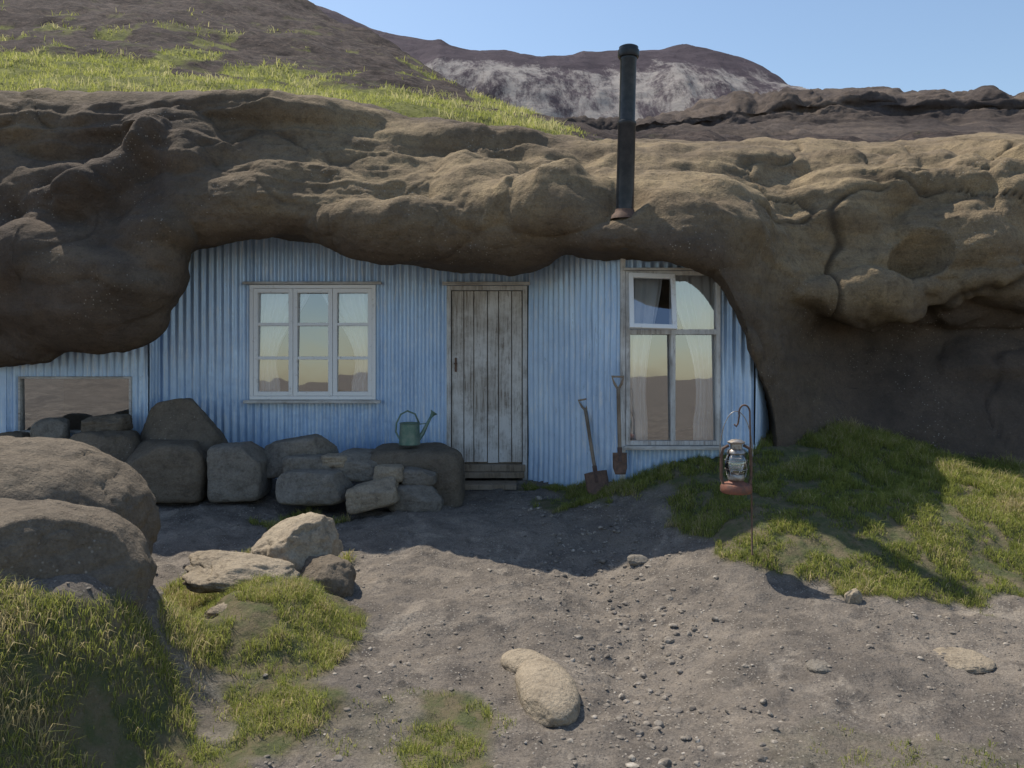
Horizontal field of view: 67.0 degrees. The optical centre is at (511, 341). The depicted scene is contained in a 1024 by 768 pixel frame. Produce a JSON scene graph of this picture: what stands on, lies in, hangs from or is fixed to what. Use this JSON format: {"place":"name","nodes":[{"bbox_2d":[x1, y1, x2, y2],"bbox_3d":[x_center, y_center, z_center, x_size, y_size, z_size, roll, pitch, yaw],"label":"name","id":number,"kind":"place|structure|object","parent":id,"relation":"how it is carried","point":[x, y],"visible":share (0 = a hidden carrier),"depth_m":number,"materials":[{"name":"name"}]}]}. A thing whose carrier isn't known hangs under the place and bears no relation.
{"place":"outdoors","nodes":[
{"label":"outdoors","id":0,"kind":"place"},
{"bbox_2d":[0,367,6,432],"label":"annex corner board","id":1,"kind":"object","parent":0,"point":[3,399],"visible":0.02,"depth_m":7.47,"materials":[{"name":"blue metal"}]},
{"bbox_2d":[149,338,158,410],"bbox_3d":[-3.521,0.400,7.625,0.042,2.400,0.250,0,0,0],"label":"annex return","id":2,"kind":"object","parent":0,"point":[154,358],"visible":0.24,"depth_m":7.59,"materials":[{"name":"blue metal"}]},
{"bbox_2d":[251,237,375,284],"bbox_3d":[-1.976,-0.870,7.702,1.249,0.619,0.036,0,0,0],"label":"wall above window","id":3,"kind":"structure","parent":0,"point":[274,259],"depth_m":7.70,"materials":[{"name":"blue metal"}]},
{"bbox_2d":[242,281,381,283],"bbox_3d":[-1.976,-0.578,7.655,1.369,0.026,0.060,0,0,0],"label":"window drip board","id":4,"kind":"object","parent":3,"relation":"attached to","point":[311,282],"depth_m":7.62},
{"bbox_2d":[447,271,528,285],"bbox_3d":[-0.213,-0.866,7.700,0.866,0.628,0.042,0,0,0],"label":"wall above door","id":5,"kind":"structure","parent":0,"point":[468,277],"depth_m":7.70,"materials":[{"name":"blue metal"}]},
{"bbox_2d":[442,282,529,284],"bbox_3d":[-0.255,-0.572,7.657,0.867,0.034,0.055,0,0,0],"label":"door lintel board","id":6,"kind":"object","parent":5,"relation":"attached to","point":[485,283],"depth_m":7.63,"materials":[{"name":"grey wood"}]},
{"bbox_2d":[0,0,977,142],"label":"hillside","id":7,"kind":"structure","parent":0,"point":[325,35],"depth_m":24.51,"materials":[{"name":"brown soil"}]},
{"bbox_2d":[0,0,596,138],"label":"hillside grass","id":8,"kind":"structure","parent":7,"relation":"on","point":[419,100],"depth_m":12.75,"materials":[{"name":"green plant"}]},
{"bbox_2d":[0,379,1023,767],"bbox_3d":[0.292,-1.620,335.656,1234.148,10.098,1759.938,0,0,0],"label":"ground","id":9,"kind":"structure","parent":0,"point":[100,729],"depth_m":3.89,"materials":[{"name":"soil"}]},
{"bbox_2d":[7,376,17,431],"bbox_3d":[-4.843,0.613,7.494,0.149,0.546,0.038,0,0,0],"label":"annex wall edge","id":10,"kind":"object","parent":9,"relation":"on","point":[12,403],"visible":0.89,"depth_m":7.50,"materials":[{"name":"blue metal"}]},
{"bbox_2d":[0,431,29,437],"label":"boulder","id":11,"kind":"object","parent":9,"relation":"on","point":[21,434],"visible":0.28,"depth_m":7.24,"materials":[{"name":"stone"}]},
{"bbox_2d":[30,417,70,438],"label":"boulder","id":12,"kind":"object","parent":11,"relation":"on","point":[52,427],"visible":0.66,"depth_m":7.20,"materials":[{"name":"grey stone"}]},
{"bbox_2d":[7,345,147,375],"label":"annex wall top","id":13,"kind":"structure","parent":9,"relation":"on","point":[134,362],"depth_m":7.49,"materials":[{"name":"blue metal"}]},
{"bbox_2d":[18,376,131,432],"bbox_3d":[-4.222,0.613,7.500,1.093,0.546,0.080,0,0,0],"label":"annex window frame","id":14,"kind":"object","parent":13,"relation":"attached to","point":[21,403],"visible":0.62,"depth_m":7.46,"materials":[{"name":"wood"}]},
{"bbox_2d":[0,498,156,609],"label":"boulder","id":15,"kind":"object","parent":9,"relation":"on","point":[45,538],"visible":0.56,"depth_m":3.10,"materials":[{"name":"stone"}]},
{"bbox_2d":[0,436,160,554],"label":"boulder","id":16,"kind":"object","parent":9,"relation":"on","point":[61,469],"visible":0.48,"depth_m":3.96,"materials":[{"name":"stone"}]},
{"bbox_2d":[69,430,140,461],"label":"boulder","id":17,"kind":"object","parent":9,"relation":"on","point":[121,445],"visible":0.25,"depth_m":6.86,"materials":[{"name":"stone"}]},
{"bbox_2d":[81,413,132,431],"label":"boulder","id":18,"kind":"object","parent":17,"relation":"on","point":[113,422],"visible":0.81,"depth_m":7.07,"materials":[{"name":"stone"}]},
{"bbox_2d":[132,376,147,432],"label":"annex wall side","id":19,"kind":"structure","parent":9,"relation":"on","point":[139,400],"depth_m":7.50,"materials":[{"name":"blue metal"}]},
{"bbox_2d":[125,439,207,503],"bbox_3d":[-3.053,1.157,6.949,0.736,0.537,0.557,0,0,0],"label":"boulder","id":20,"kind":"object","parent":9,"relation":"on","point":[171,471],"visible":0.66,"depth_m":6.68,"materials":[{"name":"stone"}]},
{"bbox_2d":[140,398,228,454],"bbox_3d":[-3.080,1.023,7.345,0.872,0.975,0.790,0,0,0],"label":"boulder","id":21,"kind":"object","parent":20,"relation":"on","point":[182,419],"visible":0.38,"depth_m":7.14,"materials":[{"name":"stone"}]},
{"bbox_2d":[204,602,227,618],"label":"boulder","id":22,"kind":"object","parent":9,"relation":"on","point":[214,610],"visible":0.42,"depth_m":3.84,"materials":[{"name":"stone"}]},
{"bbox_2d":[206,441,271,502],"bbox_3d":[-2.424,1.153,6.898,0.488,0.511,0.436,0,0,0],"label":"boulder","id":23,"kind":"object","parent":9,"relation":"on","point":[236,471],"visible":0.95,"depth_m":6.69,"materials":[{"name":"grey stone"}]},
{"bbox_2d":[181,550,300,593],"bbox_3d":[-1.548,1.322,4.399,0.668,0.204,0.477,0,0,0],"label":"boulder","id":24,"kind":"object","parent":9,"relation":"on","point":[212,571],"visible":0.77,"depth_m":4.32,"materials":[{"name":"stone"}]},
{"bbox_2d":[250,512,342,572],"bbox_3d":[-1.394,1.340,4.937,0.545,0.438,0.574,0,0,0],"label":"boulder","id":25,"kind":"object","parent":9,"relation":"on","point":[298,541],"visible":0.66,"depth_m":4.85,"materials":[{"name":"stone"}]},
{"bbox_2d":[251,403,375,478],"bbox_3d":[-1.976,1.089,7.700,1.249,1.022,0.044,0,0,0],"label":"wall below window","id":26,"kind":"structure","parent":9,"relation":"on","point":[343,426],"depth_m":7.70,"materials":[{"name":"blue metal"}]},
{"bbox_2d":[275,468,352,505],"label":"boulder","id":27,"kind":"object","parent":9,"relation":"on","point":[313,487],"visible":0.93,"depth_m":6.52,"materials":[{"name":"grey stone"}]},
{"bbox_2d":[263,434,338,478],"bbox_3d":[-1.925,1.042,7.101,0.672,0.386,0.438,0,0,0],"label":"boulder","id":28,"kind":"object","parent":27,"relation":"on","point":[276,452],"visible":0.64,"depth_m":6.91,"materials":[{"name":"grey stone"}]},
{"bbox_2d":[282,454,331,472],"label":"boulder","id":29,"kind":"object","parent":27,"relation":"on","point":[304,461],"visible":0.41,"depth_m":6.75,"materials":[{"name":"grey stone"}]},
{"bbox_2d":[321,453,347,466],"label":"boulder","id":30,"kind":"object","parent":27,"relation":"on","point":[331,459],"visible":0.81,"depth_m":6.75,"materials":[{"name":"stone"}]},
{"bbox_2d":[332,448,376,482],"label":"boulder","id":31,"kind":"object","parent":27,"relation":"on","point":[359,465],"visible":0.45,"depth_m":6.76,"materials":[{"name":"grey stone"}]},
{"bbox_2d":[299,554,355,597],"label":"boulder","id":32,"kind":"object","parent":9,"relation":"on","point":[334,572],"visible":0.5,"depth_m":4.62,"materials":[{"name":"stone"}]},
{"bbox_2d":[345,476,399,513],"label":"boulder","id":33,"kind":"object","parent":9,"relation":"on","point":[370,495],"visible":0.91,"depth_m":6.40,"materials":[{"name":"stone"}]},
{"bbox_2d":[373,464,403,482],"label":"boulder","id":34,"kind":"object","parent":33,"relation":"on","point":[381,471],"visible":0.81,"depth_m":6.61,"materials":[{"name":"stone"}]},
{"bbox_2d":[64,279,754,448],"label":"room back wall","id":35,"kind":"structure","parent":9,"relation":"on","point":[84,399],"depth_m":9.00,"materials":[{"name":"brown paint"}]},
{"bbox_2d":[376,264,446,446],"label":"corrugated wall panel","id":36,"kind":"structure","parent":9,"relation":"on","point":[411,338],"depth_m":7.70,"materials":[{"name":"blue metal"}]},
{"bbox_2d":[387,482,443,512],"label":"boulder","id":37,"kind":"object","parent":9,"relation":"on","point":[419,498],"visible":0.63,"depth_m":6.53,"materials":[{"name":"grey stone"}]},
{"bbox_2d":[401,467,437,485],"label":"boulder","id":38,"kind":"object","parent":37,"relation":"on","point":[415,476],"visible":0.79,"depth_m":6.63,"materials":[{"name":"grey stone"}]},
{"bbox_2d":[370,442,464,507],"bbox_3d":[-0.880,1.374,7.198,0.902,0.808,0.795,0,0,0],"label":"boulder","id":39,"kind":"object","parent":9,"relation":"on","point":[445,462],"visible":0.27,"depth_m":6.84,"materials":[{"name":"stone"}]},
{"bbox_2d":[395,410,436,445],"bbox_3d":[-0.880,0.789,7.115,0.390,0.318,0.200,0,0,-14],"label":"watering can","id":40,"kind":"object","parent":39,"relation":"on","point":[410,434],"visible":1,"depth_m":7.04,"materials":[{"name":"green metal"}]},
{"bbox_2d":[464,463,524,489],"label":"door step boards","id":41,"kind":"object","parent":9,"relation":"on","point":[494,470],"depth_m":7.60,"materials":[{"name":"grey wood"}]},
{"bbox_2d":[0,87,1023,466],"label":"rock formation","id":42,"kind":"object","parent":9,"relation":"on","point":[878,285],"visible":0.98,"depth_m":7.17,"materials":[{"name":"stone"}]},
{"bbox_2d":[148,239,250,442],"bbox_3d":[-3.119,0.210,7.695,1.037,2.780,0.047,0,0,0],"label":"wall left of window","id":43,"kind":"structure","parent":42,"relation":"attached to","point":[204,351],"depth_m":7.70,"materials":[{"name":"blue metal"}]},
{"bbox_2d":[249,285,375,399],"bbox_3d":[-1.976,0.009,7.702,1.249,1.139,0.095,0,0,0],"label":"window outer frame","id":44,"kind":"object","parent":43,"relation":"attached to","point":[251,342],"visible":0.94,"depth_m":7.66,"materials":[{"name":"white wood"}]},
{"bbox_2d":[254,289,292,395],"bbox_3d":[-2.369,0.009,7.692,0.389,1.065,0.055,0,0,0],"label":"casement","id":45,"kind":"object","parent":44,"relation":"attached to","point":[257,358],"visible":1,"depth_m":7.67,"materials":[{"name":"white paint"}]},
{"bbox_2d":[259,293,309,390],"bbox_3d":[-2.301,0.004,7.785,0.560,1.089,0.048,0,0,0],"label":"curtain","id":46,"kind":"object","parent":44,"relation":"hanging from","point":[273,307],"visible":0.68,"depth_m":7.79,"materials":[{"name":"white fabric"}]},
{"bbox_2d":[243,400,380,402],"bbox_3d":[-1.976,0.597,7.650,1.349,0.030,0.070,0,0,0],"label":"window sill","id":47,"kind":"structure","parent":44,"relation":"attached to","point":[311,401],"depth_m":7.62,"materials":[{"name":"grey wood"}]},
{"bbox_2d":[293,289,332,395],"bbox_3d":[-1.976,0.009,7.692,0.389,1.065,0.055,0,0,0],"label":"casement","id":48,"kind":"object","parent":44,"relation":"attached to","point":[297,357],"visible":1,"depth_m":7.67,"materials":[{"name":"white paint"}]},
{"bbox_2d":[322,293,367,390],"bbox_3d":[-1.651,0.004,7.785,0.560,1.089,0.048,0,0,0],"label":"curtain","id":49,"kind":"object","parent":44,"relation":"hanging from","point":[352,307],"visible":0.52,"depth_m":7.78,"materials":[{"name":"white fabric"}]},
{"bbox_2d":[333,289,371,395],"bbox_3d":[-1.583,0.009,7.692,0.389,1.065,0.055,0,0,0],"label":"casement","id":50,"kind":"object","parent":44,"relation":"attached to","point":[336,358],"visible":1,"depth_m":7.67,"materials":[{"name":"white paint"}]},
{"bbox_2d":[611,43,638,248],"bbox_3d":[0.933,-1.578,6.312,0.232,1.666,0.232,1,0,0],"label":"stove pipe","id":51,"kind":"object","parent":42,"relation":"on","point":[628,55],"visible":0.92,"depth_m":6.25,"materials":[{"name":"black metal"}]},
{"bbox_2d":[501,648,550,673],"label":"stone","id":52,"kind":"object","parent":9,"relation":"on","point":[512,660],"visible":0.51,"depth_m":3.79,"materials":[{"name":"beige stone"}]},
{"bbox_2d":[515,657,580,727],"bbox_3d":[0.158,1.582,3.495,0.286,0.155,0.588,0,0,0],"label":"stone","id":53,"kind":"object","parent":9,"relation":"on","point":[547,692],"visible":0.96,"depth_m":3.36,"materials":[{"name":"beige stone"}]},
{"bbox_2d":[528,255,619,486],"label":"bay side wall","id":54,"kind":"structure","parent":9,"relation":"on","point":[573,330],"depth_m":7.17,"materials":[{"name":"blue metal"}]},
{"bbox_2d":[447,286,526,479],"bbox_3d":[-0.248,0.474,7.735,0.800,2.051,0.130,0,0,0],"label":"door frame","id":55,"kind":"object","parent":54,"relation":"attached to","point":[450,289],"visible":0.77,"depth_m":7.67,"materials":[{"name":"grey wood"}]},
{"bbox_2d":[464,291,521,462],"bbox_3d":[-0.251,0.367,7.750,0.705,1.737,0.020,0,0,0],"label":"door backing","id":56,"kind":"object","parent":55,"relation":"in","point":[498,383],"depth_m":7.74,"materials":[{"name":"black wood"}]},
{"bbox_2d":[452,291,463,459],"bbox_3d":[-0.542,0.351,7.718,0.116,1.705,0.025,0,0,0],"label":"door plank","id":57,"kind":"object","parent":56,"relation":"attached to","point":[458,375],"depth_m":7.71,"materials":[{"name":"grey wood"}]},
{"bbox_2d":[464,291,473,461],"bbox_3d":[-0.430,0.352,7.721,0.091,1.707,0.025,0,0,0],"label":"door plank","id":58,"kind":"object","parent":56,"relation":"attached to","point":[468,376],"depth_m":7.71,"materials":[{"name":"grey wood"}]},
{"bbox_2d":[474,291,486,461],"bbox_3d":[-0.313,0.351,7.714,0.128,1.704,0.025,0,0,0],"label":"door plank","id":59,"kind":"object","parent":56,"relation":"attached to","point":[480,376],"depth_m":7.70,"materials":[{"name":"grey wood"}]},
{"bbox_2d":[488,291,497,462],"bbox_3d":[-0.189,0.355,7.719,0.103,1.714,0.025,0,0,0],"label":"door plank","id":60,"kind":"object","parent":56,"relation":"attached to","point":[492,376],"depth_m":7.71,"materials":[{"name":"grey wood"}]},
{"bbox_2d":[499,291,510,461],"bbox_3d":[-0.068,0.352,7.717,0.122,1.707,0.025,0,0,0],"label":"door plank","id":61,"kind":"object","parent":56,"relation":"attached to","point":[504,376],"depth_m":7.71,"materials":[{"name":"grey wood"}]},
{"bbox_2d":[512,291,521,461],"bbox_3d":[0.049,0.352,7.717,0.097,1.706,0.025,0,0,0],"label":"door plank","id":62,"kind":"object","parent":56,"relation":"attached to","point":[516,376],"depth_m":7.70,"materials":[{"name":"grey wood"}]},
{"bbox_2d":[611,376,626,474],"bbox_3d":[0.902,0.702,6.515,0.120,0.830,0.042,0,-9,0],"label":"shovel","id":63,"kind":"object","parent":54,"relation":"attached to","point":[619,462],"visible":1,"depth_m":6.47,"materials":[{"name":"brown wood"}]},
{"bbox_2d":[620,259,625,480],"bbox_3d":[0.953,0.274,6.647,0.042,2.252,0.046,0,0,0],"label":"bay corner strip","id":64,"kind":"object","parent":54,"relation":"attached to","point":[623,344],"visible":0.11,"depth_m":6.62,"materials":[{"name":"blue metal"}]},
{"bbox_2d":[630,278,661,439],"bbox_3d":[1.156,0.153,6.750,0.320,1.470,0.048,0,0,0],"label":"bay curtain","id":65,"kind":"object","parent":54,"relation":"hanging from","point":[647,292],"visible":0.72,"depth_m":6.75,"materials":[{"name":"white fabric"}]},
{"bbox_2d":[628,272,676,329],"bbox_3d":[1.184,-0.340,6.517,0.411,0.494,0.208,0,0,0],"label":"open casement","id":66,"kind":"object","parent":54,"relation":"attached to","point":[633,325],"visible":1,"depth_m":6.50,"materials":[{"name":"white paint"}]},
{"bbox_2d":[626,271,720,444],"bbox_3d":[1.380,0.143,6.655,0.807,1.490,0.090,0,0,0],"label":"bay window frame","id":67,"kind":"object","parent":54,"relation":"attached to","point":[716,333],"visible":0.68,"depth_m":6.61,"materials":[{"name":"white wood"}]},
{"bbox_2d":[622,268,724,449],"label":"bay sill and drip","id":68,"kind":"structure","parent":67,"relation":"attached to","point":[671,447],"depth_m":6.57},
{"bbox_2d":[676,276,713,439],"bbox_3d":[1.564,0.153,6.750,0.400,1.470,0.048,0,0,0],"label":"bay curtain","id":69,"kind":"object","parent":54,"relation":"hanging from","point":[695,301],"visible":0.9,"depth_m":6.75,"materials":[{"name":"white fabric"}]},
{"bbox_2d":[721,289,753,444],"bbox_3d":[1.934,0.143,6.654,0.301,1.490,0.035,0,0,0],"label":"corrugated wall panel","id":70,"kind":"object","parent":54,"relation":"attached to","point":[737,376],"visible":0.71,"depth_m":6.65,"materials":[{"name":"blue metal"}]},
{"bbox_2d":[578,398,608,494],"bbox_3d":[0.700,0.921,6.835,0.200,0.910,0.042,-12,-29,10],"label":"shovel","id":71,"kind":"object","parent":9,"relation":"on","point":[595,480],"visible":0.9,"depth_m":6.70,"materials":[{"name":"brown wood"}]},
{"bbox_2d":[627,554,647,565],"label":"stone","id":72,"kind":"object","parent":9,"relation":"on","point":[634,560],"visible":0.98,"depth_m":5.36,"materials":[{"name":"grey stone"}]},
{"bbox_2d":[626,444,753,478],"bbox_3d":[1.523,1.194,6.646,1.123,0.612,0.046,0,0,0],"label":"wall panel","id":73,"kind":"object","parent":9,"relation":"on","point":[638,460],"visible":0.26,"depth_m":6.65,"materials":[{"name":"blue metal"}]},
{"bbox_2d":[734,404,752,556],"bbox_3d":[1.482,0.940,4.950,0.125,1.075,0.012,0,0,0],"label":"lantern pole","id":74,"kind":"object","parent":9,"relation":"on","point":[741,406],"visible":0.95,"depth_m":4.95,"materials":[{"name":"metal"}]},
{"bbox_2d":[719,411,752,494],"bbox_3d":[1.435,0.706,4.950,0.198,0.522,0.198,0,0,-39],"label":"kerosene lantern","id":75,"kind":"object","parent":74,"relation":"hanging from","point":[735,484],"visible":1,"depth_m":4.92,"materials":[{"name":"metal"}]},
{"bbox_2d":[754,369,768,448],"bbox_3d":[2.263,0.400,6.948,0.042,2.200,0.695,0,0,30],"label":"bay end","id":76,"kind":"object","parent":9,"relation":"on","point":[761,420],"visible":0.18,"depth_m":6.78,"materials":[{"name":"blue metal"}]},
{"bbox_2d":[805,659,831,673],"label":"stone","id":77,"kind":"object","parent":9,"relation":"on","point":[817,666],"visible":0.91,"depth_m":3.67,"materials":[{"name":"grey stone"}]},
{"bbox_2d":[844,588,861,603],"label":"stone","id":78,"kind":"object","parent":9,"relation":"on","point":[854,596],"visible":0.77,"depth_m":4.47,"materials":[{"name":"grey stone"}]},
{"bbox_2d":[933,647,995,673],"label":"stone","id":79,"kind":"object","parent":9,"relation":"on","point":[971,661],"visible":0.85,"depth_m":3.84,"materials":[{"name":"beige stone"}]},
{"bbox_2d":[0,415,1023,767],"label":"grass","id":80,"kind":"structure","parent":0,"point":[1004,491],"depth_m":4.71,"materials":[{"name":"green plant"}]},
{"bbox_2d":[316,5,808,120],"bbox_3d":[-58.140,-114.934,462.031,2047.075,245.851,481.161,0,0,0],"label":"distant mountain","id":81,"kind":"structure","parent":0,"point":[681,77],"depth_m":319.29,"materials":[{"name":"grey stone"}]},
{"bbox_2d":[626,260,684,267],"bbox_3d":[1.523,-0.741,6.645,1.123,0.278,0.041,0,0,0],"label":"bay above","id":82,"kind":"object","parent":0,"point":[643,264],"visible":0.19,"depth_m":6.65,"materials":[{"name":"blue metal"}]},
{"bbox_2d":[308,0,1023,95],"label":"sky","id":83,"kind":"structure","parent":0,"point":[906,45],"materials":[{"name":"blue"}]},
{"bbox_2d":[558,85,1023,140],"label":"cliff ridge","id":84,"kind":"structure","parent":0,"point":[880,113],"depth_m":69.80,"materials":[{"name":"grey stone"}]}
]}

